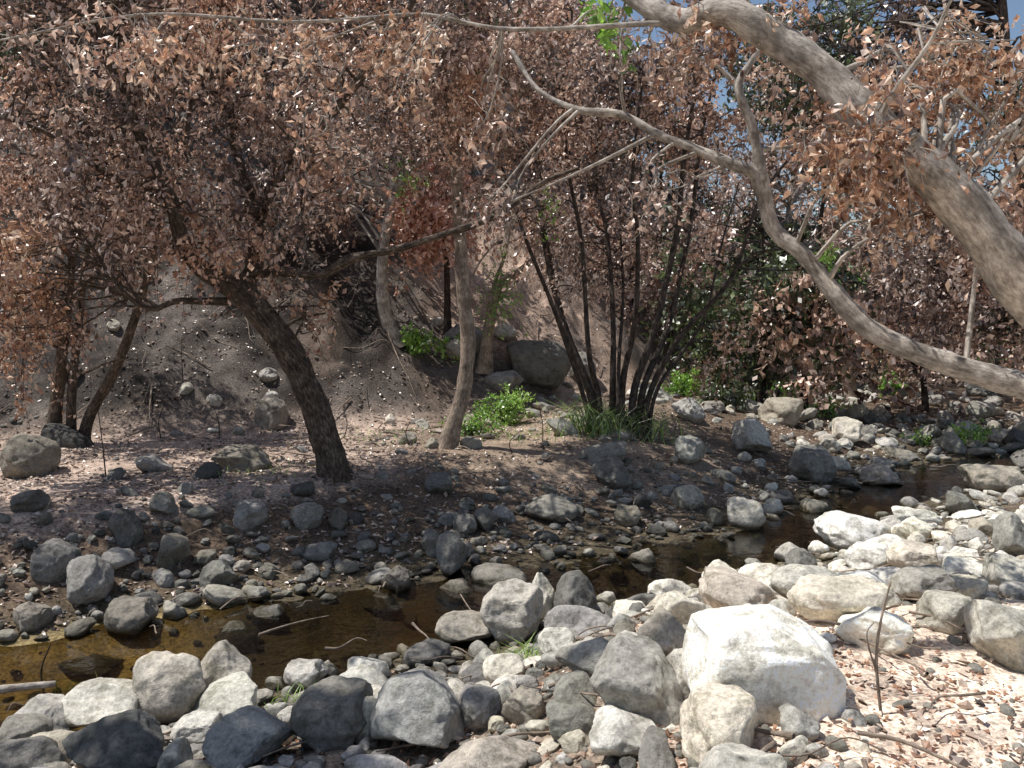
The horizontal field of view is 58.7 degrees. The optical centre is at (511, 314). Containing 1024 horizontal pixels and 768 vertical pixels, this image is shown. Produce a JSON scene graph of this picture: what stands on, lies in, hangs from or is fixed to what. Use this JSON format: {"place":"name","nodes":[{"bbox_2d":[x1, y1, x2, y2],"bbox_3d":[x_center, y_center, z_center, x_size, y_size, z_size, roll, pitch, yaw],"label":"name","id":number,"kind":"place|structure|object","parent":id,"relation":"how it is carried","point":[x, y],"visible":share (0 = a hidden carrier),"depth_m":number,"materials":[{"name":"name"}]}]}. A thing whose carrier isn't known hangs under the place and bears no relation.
{"place":"outdoors","nodes":[
{"label":"outdoors","id":0,"kind":"place"},
{"bbox_2d":[0,0,1023,767],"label":"ground","id":1,"kind":"structure","parent":0,"point":[360,314],"depth_m":13.34,"materials":[{"name":"soil"}]},
{"bbox_2d":[0,713,53,740],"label":"boulder","id":2,"kind":"object","parent":1,"relation":"on","point":[22,725],"visible":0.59,"depth_m":4.87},
{"bbox_2d":[0,433,60,478],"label":"boulder","id":3,"kind":"object","parent":1,"relation":"on","point":[22,455],"visible":0.91,"depth_m":10.02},
{"bbox_2d":[15,693,72,730],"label":"boulder","id":4,"kind":"object","parent":1,"relation":"on","point":[50,705],"visible":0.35,"depth_m":5.18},
{"bbox_2d":[30,538,81,582],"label":"boulder","id":5,"kind":"object","parent":1,"relation":"on","point":[52,558],"visible":0.84,"depth_m":7.40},
{"bbox_2d":[66,554,113,604],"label":"boulder","id":6,"kind":"object","parent":1,"relation":"on","point":[90,578],"visible":0.92,"depth_m":7.28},
{"bbox_2d":[62,709,164,767],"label":"boulder","id":7,"kind":"object","parent":1,"relation":"on","point":[132,738],"visible":0.96,"depth_m":4.28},
{"bbox_2d":[108,508,143,548],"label":"boulder","id":8,"kind":"object","parent":1,"relation":"on","point":[125,527],"visible":0.98,"depth_m":8.04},
{"bbox_2d":[104,595,158,634],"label":"boulder","id":9,"kind":"object","parent":1,"relation":"on","point":[127,615],"visible":0.84,"depth_m":6.89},
{"bbox_2d":[0,0,271,436],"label":"burned alder tree","id":10,"kind":"object","parent":1,"relation":"on","point":[63,365],"visible":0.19,"depth_m":12.55,"materials":[{"name":"brown plant"}]},
{"bbox_2d":[148,491,175,513],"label":"boulder","id":11,"kind":"object","parent":1,"relation":"on","point":[163,502],"visible":0.98,"depth_m":8.58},
{"bbox_2d":[132,651,206,723],"bbox_3d":[-2.062,2.261,5.519,0.439,0.444,0.500,4,-3,-12],"label":"boulder","id":12,"kind":"object","parent":1,"relation":"on","point":[168,687],"visible":0.84,"depth_m":5.34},
{"bbox_2d":[155,533,190,568],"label":"boulder","id":13,"kind":"object","parent":1,"relation":"on","point":[174,550],"visible":0.92,"depth_m":7.94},
{"bbox_2d":[170,709,222,743],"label":"boulder","id":14,"kind":"object","parent":1,"relation":"on","point":[195,726],"visible":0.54,"depth_m":4.69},
{"bbox_2d":[199,559,238,586],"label":"boulder","id":15,"kind":"object","parent":1,"relation":"on","point":[220,572],"visible":0.82,"depth_m":7.79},
{"bbox_2d":[201,640,251,686],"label":"boulder","id":16,"kind":"object","parent":1,"relation":"on","point":[222,659],"visible":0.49,"depth_m":5.68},
{"bbox_2d":[210,444,271,472],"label":"boulder","id":17,"kind":"object","parent":1,"relation":"on","point":[250,458],"visible":0.88,"depth_m":10.43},
{"bbox_2d":[202,705,293,767],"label":"boulder","id":18,"kind":"object","parent":1,"relation":"on","point":[246,736],"visible":0.95,"depth_m":4.18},
{"bbox_2d":[233,500,267,529],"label":"boulder","id":19,"kind":"object","parent":1,"relation":"on","point":[250,514],"visible":0.91,"depth_m":8.71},
{"bbox_2d":[253,604,283,616],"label":"boulder","id":20,"kind":"object","parent":1,"relation":"on","point":[275,610],"visible":0.52,"depth_m":7.29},
{"bbox_2d":[254,393,288,430],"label":"boulder","id":21,"kind":"object","parent":1,"relation":"on","point":[271,411],"visible":0.85,"depth_m":14.03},
{"bbox_2d":[0,0,577,482],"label":"leaning oak tree","id":22,"kind":"object","parent":1,"relation":"on","point":[66,168],"visible":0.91,"depth_m":9.84,"materials":[{"name":"brown plant"}]},
{"bbox_2d":[283,658,328,692],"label":"boulder","id":23,"kind":"object","parent":1,"relation":"on","point":[304,672],"visible":0.84,"depth_m":5.79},
{"bbox_2d":[290,502,323,529],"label":"boulder","id":24,"kind":"object","parent":1,"relation":"on","point":[305,515],"visible":0.91,"depth_m":8.92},
{"bbox_2d":[288,675,372,751],"bbox_3d":[-0.880,1.966,4.463,0.412,0.316,0.407,-7,2,-3],"label":"boulder","id":25,"kind":"object","parent":1,"relation":"on","point":[327,714],"visible":0.9,"depth_m":4.30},
{"bbox_2d":[10,15,651,435],"bbox_3d":[-5.544,-3.387,20.499,14.755,10.546,13.929,0,0,-30],"label":"hillside rubble","id":26,"kind":"object","parent":1,"relation":"on","point":[268,375],"visible":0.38,"depth_m":15.11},
{"bbox_2d":[229,8,470,347],"bbox_3d":[-3.204,-2.594,17.430,3.520,6.599,5.319,0,0,-40],"label":"hillside tree","id":27,"kind":"object","parent":1,"relation":"on","point":[388,323],"visible":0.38,"depth_m":17.03,"materials":[{"name":"brown plant"}]},
{"bbox_2d":[355,696,376,742],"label":"boulder","id":28,"kind":"object","parent":1,"relation":"on","point":[368,705],"visible":0.18,"depth_m":4.36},
{"bbox_2d":[347,656,388,677],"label":"boulder","id":29,"kind":"object","parent":1,"relation":"on","point":[382,666],"visible":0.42,"depth_m":5.95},
{"bbox_2d":[257,70,504,334],"bbox_3d":[-3.092,-2.690,19.035,5.935,6.272,5.634,0,0,0],"label":"rust leaved tree","id":30,"kind":"object","parent":1,"relation":"on","point":[433,219],"visible":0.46,"depth_m":17.42,"materials":[{"name":"brown plant"}]},
{"bbox_2d":[381,565,409,590],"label":"boulder","id":31,"kind":"object","parent":1,"relation":"on","point":[396,578],"visible":0.8,"depth_m":7.93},
{"bbox_2d":[369,669,464,748],"bbox_3d":[-0.463,1.896,4.356,0.449,0.352,0.526,-3,-6,14],"label":"boulder","id":32,"kind":"object","parent":1,"relation":"on","point":[421,707],"visible":1,"depth_m":4.23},
{"bbox_2d":[400,321,441,356],"bbox_3d":[-1.751,0.512,17.053,0.848,0.806,0.828,0,0,0],"label":"green shrub","id":33,"kind":"object","parent":1,"relation":"on","point":[417,342],"visible":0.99,"depth_m":16.93,"materials":[{"name":"green plant"}]},
{"bbox_2d":[421,528,439,557],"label":"boulder","id":34,"kind":"object","parent":1,"relation":"on","point":[430,538],"visible":0.81,"depth_m":8.81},
{"bbox_2d":[424,471,452,493],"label":"boulder","id":35,"kind":"object","parent":1,"relation":"on","point":[438,482],"visible":0.98,"depth_m":10.23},
{"bbox_2d":[436,530,468,576],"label":"boulder","id":36,"kind":"object","parent":1,"relation":"on","point":[452,549],"visible":1,"depth_m":8.36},
{"bbox_2d":[439,578,471,592],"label":"boulder","id":37,"kind":"object","parent":1,"relation":"on","point":[460,585],"visible":0.41,"depth_m":7.92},
{"bbox_2d":[452,513,476,535],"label":"boulder","id":38,"kind":"object","parent":1,"relation":"on","point":[465,523],"visible":0.84,"depth_m":9.43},
{"bbox_2d":[323,0,614,449],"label":"slender alder tree","id":39,"kind":"object","parent":1,"relation":"on","point":[467,48],"visible":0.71,"depth_m":11.70,"materials":[{"name":"brown plant"}]},
{"bbox_2d":[438,408,512,436],"bbox_3d":[-0.557,1.773,13.585,1.241,0.763,0.664,0,0,19],"label":"green shrub","id":40,"kind":"object","parent":1,"relation":"on","point":[476,426],"visible":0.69,"depth_m":13.50,"materials":[{"name":"green plant"}]},
{"bbox_2d":[458,682,501,730],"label":"boulder","id":41,"kind":"object","parent":1,"relation":"on","point":[479,705],"visible":0.87,"depth_m":4.40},
{"bbox_2d":[473,506,497,530],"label":"boulder","id":42,"kind":"object","parent":1,"relation":"on","point":[486,518],"visible":0.94,"depth_m":9.57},
{"bbox_2d":[471,562,526,584],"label":"boulder","id":43,"kind":"object","parent":1,"relation":"on","point":[486,573],"visible":0.6,"depth_m":8.17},
{"bbox_2d":[482,653,525,683],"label":"boulder","id":44,"kind":"object","parent":1,"relation":"on","point":[495,666],"visible":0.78,"depth_m":4.95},
{"bbox_2d":[484,370,523,392],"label":"boulder","id":45,"kind":"object","parent":1,"relation":"on","point":[514,379],"visible":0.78,"depth_m":17.03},
{"bbox_2d":[471,383,537,424],"bbox_3d":[-0.107,1.536,14.813,1.131,0.886,0.779,0,0,-19],"label":"green shrub","id":46,"kind":"object","parent":1,"relation":"on","point":[504,405],"visible":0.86,"depth_m":14.74,"materials":[{"name":"green plant"}]},
{"bbox_2d":[41,299,971,667],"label":"dead stalks","id":47,"kind":"object","parent":1,"relation":"on","point":[345,433],"visible":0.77,"depth_m":12.58,"materials":[{"name":"brown plant"}]},
{"bbox_2d":[479,578,543,645],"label":"boulder","id":48,"kind":"object","parent":1,"relation":"on","point":[513,608],"visible":0.91,"depth_m":6.60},
{"bbox_2d":[0,0,1023,399],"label":"sycamore tree","id":49,"kind":"object","parent":1,"relation":"on","point":[890,152],"visible":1,"depth_m":5.96,"materials":[{"name":"brown plant"}]},
{"bbox_2d":[0,380,1023,767],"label":"creek rocks","id":50,"kind":"object","parent":1,"relation":"on","point":[720,586],"visible":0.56,"depth_m":7.83,"materials":[{"name":"stone"}]},
{"bbox_2d":[0,127,1023,767],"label":"leaf litter","id":51,"kind":"object","parent":1,"relation":"on","point":[946,739],"visible":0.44,"depth_m":9.90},
{"bbox_2d":[0,218,1023,767],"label":"gravel","id":52,"kind":"structure","parent":1,"relation":"on","point":[534,758],"depth_m":7.07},
{"bbox_2d":[0,100,1023,767],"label":"fallen sticks","id":53,"kind":"object","parent":1,"relation":"on","point":[772,744],"visible":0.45,"depth_m":7.75,"materials":[{"name":"wood"}]},
{"bbox_2d":[6,0,1023,421],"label":"hillside forest","id":54,"kind":"object","parent":1,"relation":"on","point":[804,326],"visible":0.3,"depth_m":19.12,"materials":[{"name":"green plant"}]},
{"bbox_2d":[501,684,544,725],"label":"boulder","id":55,"kind":"object","parent":1,"relation":"on","point":[523,704],"visible":0.92,"depth_m":4.29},
{"bbox_2d":[506,339,570,388],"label":"boulder","id":56,"kind":"object","parent":1,"relation":"on","point":[544,364],"visible":0.8,"depth_m":17.63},
{"bbox_2d":[532,572,554,621],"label":"boulder","id":57,"kind":"object","parent":1,"relation":"on","point":[541,581],"visible":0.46,"depth_m":7.07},
{"bbox_2d":[473,155,614,374],"bbox_3d":[0.567,-0.949,17.856,2.803,4.195,2.669,0,0,0],"label":"broken tree","id":58,"kind":"object","parent":1,"relation":"on","point":[485,365],"visible":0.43,"depth_m":17.32,"materials":[{"name":"brown plant"}]},
{"bbox_2d":[524,494,578,522],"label":"boulder","id":59,"kind":"object","parent":1,"relation":"on","point":[553,508],"visible":0.98,"depth_m":10.03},
{"bbox_2d":[538,627,578,653],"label":"boulder","id":60,"kind":"object","parent":1,"relation":"on","point":[550,639],"visible":0.6,"depth_m":5.09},
{"bbox_2d":[546,699,594,740],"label":"boulder","id":61,"kind":"object","parent":1,"relation":"on","point":[564,716],"visible":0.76,"depth_m":3.98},
{"bbox_2d":[553,570,596,609],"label":"boulder","id":62,"kind":"object","parent":1,"relation":"on","point":[575,587],"visible":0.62,"depth_m":6.97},
{"bbox_2d":[555,636,608,675],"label":"boulder","id":63,"kind":"object","parent":1,"relation":"on","point":[585,653],"visible":0.46,"depth_m":4.45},
{"bbox_2d":[540,396,650,441],"bbox_3d":[1.119,1.476,13.156,1.564,0.703,1.614,0,0,-33],"label":"grass tuft","id":64,"kind":"object","parent":1,"relation":"on","point":[580,428],"visible":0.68,"depth_m":13.03,"materials":[{"name":"green plant"}]},
{"bbox_2d":[549,394,654,440],"bbox_3d":[1.355,1.488,13.181,1.704,0.755,1.540,0,0,0],"label":"grass tuft","id":65,"kind":"object","parent":1,"relation":"on","point":[587,425],"visible":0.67,"depth_m":13.07,"materials":[{"name":"green plant"}]},
{"bbox_2d":[590,457,631,490],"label":"boulder","id":66,"kind":"object","parent":1,"relation":"on","point":[613,472],"visible":0.94,"depth_m":11.16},
{"bbox_2d":[203,625,1023,767],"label":"leaf litter","id":67,"kind":"object","parent":1,"relation":"on","point":[928,746],"visible":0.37,"depth_m":3.81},
{"bbox_2d":[557,394,675,448],"bbox_3d":[1.353,1.517,13.129,1.357,0.799,1.780,0,0,-34],"label":"grass tuft","id":68,"kind":"object","parent":1,"relation":"on","point":[610,426],"visible":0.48,"depth_m":13.08,"materials":[{"name":"green plant"}]},
{"bbox_2d":[589,704,655,757],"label":"boulder","id":69,"kind":"object","parent":1,"relation":"on","point":[616,731],"visible":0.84,"depth_m":3.67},
{"bbox_2d":[614,504,641,527],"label":"boulder","id":70,"kind":"object","parent":1,"relation":"on","point":[629,516],"visible":0.94,"depth_m":10.06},
{"bbox_2d":[589,633,684,727],"bbox_3d":[0.585,1.649,4.034,0.456,0.407,0.521,7,2,18],"label":"boulder","id":71,"kind":"object","parent":1,"relation":"on","point":[634,674],"visible":0.77,"depth_m":3.87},
{"bbox_2d":[425,0,865,441],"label":"multi stem bay tree","id":72,"kind":"object","parent":1,"relation":"on","point":[592,125],"visible":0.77,"depth_m":13.48,"materials":[{"name":"brown plant"}]},
{"bbox_2d":[637,609,685,656],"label":"boulder","id":73,"kind":"object","parent":1,"relation":"on","point":[664,629],"visible":0.64,"depth_m":4.51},
{"bbox_2d":[666,648,690,699],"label":"boulder","id":74,"kind":"object","parent":1,"relation":"on","point":[674,657],"visible":0.22,"depth_m":3.99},
{"bbox_2d":[660,368,706,397],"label":"green shrub","id":75,"kind":"object","parent":1,"relation":"on","point":[684,383],"visible":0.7,"depth_m":18.86,"materials":[{"name":"green plant"}]},
{"bbox_2d":[671,484,704,510],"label":"boulder","id":76,"kind":"object","parent":1,"relation":"on","point":[689,497],"visible":0.9,"depth_m":10.81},
{"bbox_2d":[671,398,705,422],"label":"boulder","id":77,"kind":"object","parent":1,"relation":"on","point":[691,410],"visible":0.94,"depth_m":14.94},
{"bbox_2d":[675,435,706,463],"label":"boulder","id":78,"kind":"object","parent":1,"relation":"on","point":[690,449],"visible":0.94,"depth_m":12.59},
{"bbox_2d":[679,681,759,763],"bbox_3d":[0.780,1.597,3.511,0.324,0.307,0.329,0,0,41],"label":"boulder","id":79,"kind":"object","parent":1,"relation":"on","point":[712,714],"visible":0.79,"depth_m":3.42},
{"bbox_2d":[696,373,759,413],"bbox_3d":[4.072,1.530,17.417,1.071,0.862,0.957,0,0,-16],"label":"green shrub","id":80,"kind":"object","parent":1,"relation":"on","point":[728,398],"visible":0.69,"depth_m":17.23,"materials":[{"name":"green plant"}]},
{"bbox_2d":[727,496,765,529],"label":"boulder","id":81,"kind":"object","parent":1,"relation":"on","point":[745,513],"visible":0.91,"depth_m":10.18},
{"bbox_2d":[731,418,771,451],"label":"boulder","id":82,"kind":"object","parent":1,"relation":"on","point":[751,434],"visible":0.94,"depth_m":13.90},
{"bbox_2d":[738,562,776,585],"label":"boulder","id":83,"kind":"object","parent":1,"relation":"on","point":[762,572],"visible":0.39,"depth_m":7.85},
{"bbox_2d":[681,604,846,726],"bbox_3d":[1.060,1.514,3.851,0.649,0.459,0.450,2,0,3],"label":"boulder","id":84,"kind":"object","parent":1,"relation":"on","point":[771,659],"visible":0.73,"depth_m":3.69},
{"bbox_2d":[758,397,803,426],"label":"boulder","id":85,"kind":"object","parent":1,"relation":"on","point":[786,411],"visible":0.89,"depth_m":16.48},
{"bbox_2d":[778,703,820,740],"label":"boulder","id":86,"kind":"object","parent":1,"relation":"on","point":[796,721],"visible":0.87,"depth_m":3.48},
{"bbox_2d":[785,548,817,565],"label":"boulder","id":87,"kind":"object","parent":1,"relation":"on","point":[802,556],"visible":0.64,"depth_m":8.26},
{"bbox_2d":[670,73,946,381],"bbox_3d":[8.877,-2.833,26.598,8.606,10.067,5.519,0,0,0],"label":"burned alder tree","id":88,"kind":"object","parent":1,"relation":"on","point":[742,188],"visible":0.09,"depth_m":26.18,"materials":[{"name":"brown plant"}]},
{"bbox_2d":[788,448,836,484],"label":"boulder","id":89,"kind":"object","parent":1,"relation":"on","point":[818,466],"visible":0.89,"depth_m":12.82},
{"bbox_2d":[798,498,828,512],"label":"boulder","id":90,"kind":"object","parent":1,"relation":"on","point":[809,505],"visible":0.48,"depth_m":11.13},
{"bbox_2d":[635,595,1023,767],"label":"leaf litter","id":91,"kind":"object","parent":1,"relation":"on","point":[850,692],"visible":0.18,"depth_m":4.07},
{"bbox_2d":[787,574,893,622],"bbox_3d":[1.766,1.550,4.939,0.514,0.262,0.511,0,-7,-2],"label":"boulder","id":92,"kind":"object","parent":1,"relation":"on","point":[829,598],"visible":0.77,"depth_m":4.79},
{"bbox_2d":[832,416,862,442],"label":"boulder","id":93,"kind":"object","parent":1,"relation":"on","point":[847,427],"visible":0.81,"depth_m":15.61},
{"bbox_2d":[813,510,890,549],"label":"boulder","id":94,"kind":"object","parent":1,"relation":"on","point":[837,529],"visible":0.72,"depth_m":9.32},
{"bbox_2d":[701,0,1023,396],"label":"burned alder tree","id":95,"kind":"object","parent":1,"relation":"on","point":[954,306],"visible":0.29,"depth_m":15.56,"materials":[{"name":"brown plant"}]},
{"bbox_2d":[843,541,888,570],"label":"boulder","id":96,"kind":"object","parent":1,"relation":"on","point":[864,555],"visible":0.65,"depth_m":7.87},
{"bbox_2d":[834,606,913,655],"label":"boulder","id":97,"kind":"object","parent":1,"relation":"on","point":[896,634],"visible":0.9,"depth_m":4.46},
{"bbox_2d":[858,464,903,484],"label":"boulder","id":98,"kind":"object","parent":1,"relation":"on","point":[878,472],"visible":0.72,"depth_m":12.89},
{"bbox_2d":[791,108,983,398],"bbox_3d":[9.698,-1.722,22.437,4.653,7.848,4.670,0,0,-44],"label":"burned alder tree","id":99,"kind":"object","parent":1,"relation":"on","point":[859,266],"visible":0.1,"depth_m":22.47,"materials":[{"name":"brown plant"}]},
{"bbox_2d":[866,581,908,714],"bbox_3d":[1.558,1.442,3.750,0.199,0.686,0.017,0,0,0],"label":"burned sapling","id":100,"kind":"object","parent":1,"relation":"on","point":[875,665],"visible":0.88,"depth_m":3.75,"materials":[{"name":"grey plant"}]},
{"bbox_2d":[890,516,931,541],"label":"boulder","id":101,"kind":"object","parent":1,"relation":"on","point":[906,528],"visible":0.78,"depth_m":9.23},
{"bbox_2d":[886,540,940,567],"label":"boulder","id":102,"kind":"object","parent":1,"relation":"on","point":[902,553],"visible":0.73,"depth_m":7.44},
{"bbox_2d":[887,564,957,601],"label":"boulder","id":103,"kind":"object","parent":1,"relation":"on","point":[913,581],"visible":0.69,"depth_m":5.59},
{"bbox_2d":[916,589,971,634],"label":"boulder","id":104,"kind":"object","parent":1,"relation":"on","point":[941,607],"visible":0.76,"depth_m":4.75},
{"bbox_2d":[945,491,978,513],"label":"boulder","id":105,"kind":"object","parent":1,"relation":"on","point":[956,502],"visible":0.77,"depth_m":10.54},
{"bbox_2d":[942,556,983,577],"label":"boulder","id":106,"kind":"object","parent":1,"relation":"on","point":[952,564],"visible":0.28,"depth_m":6.41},
{"bbox_2d":[948,417,1001,444],"bbox_3d":[8.230,2.250,16.269,0.911,0.858,0.673,0,0,0],"label":"green shrub","id":107,"kind":"object","parent":1,"relation":"on","point":[973,434],"visible":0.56,"depth_m":16.25,"materials":[{"name":"green plant"}]},
{"bbox_2d":[957,464,1023,492],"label":"boulder","id":108,"kind":"object","parent":1,"relation":"on","point":[996,478],"visible":0.77,"depth_m":12.15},
{"bbox_2d":[963,599,1023,672],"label":"boulder","id":109,"kind":"object","parent":1,"relation":"on","point":[994,630],"visible":0.91,"depth_m":4.32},
{"bbox_2d":[982,553,1023,585],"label":"boulder","id":110,"kind":"object","parent":1,"relation":"on","point":[998,569],"visible":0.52,"depth_m":6.00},
{"bbox_2d":[992,512,1023,556],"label":"boulder","id":111,"kind":"object","parent":1,"relation":"on","point":[1008,534],"visible":0.84,"depth_m":7.85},
{"bbox_2d":[0,453,1023,730],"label":"creek water","id":112,"kind":"structure","parent":0,"point":[376,623],"depth_m":7.26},
{"bbox_2d":[0,681,55,693],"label":"fallen log","id":113,"kind":"object","parent":112,"relation":"on","point":[10,688],"visible":1,"depth_m":5.77,"materials":[{"name":"wood"}]},
{"bbox_2d":[13,601,54,633],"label":"boulder","id":114,"kind":"object","parent":112,"relation":"in","point":[29,617],"visible":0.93,"depth_m":6.82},
{"bbox_2d":[61,677,137,726],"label":"boulder","id":115,"kind":"object","parent":112,"relation":"in","point":[87,702],"visible":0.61,"depth_m":5.28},
{"bbox_2d":[435,610,492,642],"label":"boulder","id":116,"kind":"object","parent":112,"relation":"in","point":[459,626],"visible":0.79,"depth_m":6.63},
{"bbox_2d":[504,0,1023,252],"label":"sky","id":117,"kind":"structure","parent":0,"point":[1015,7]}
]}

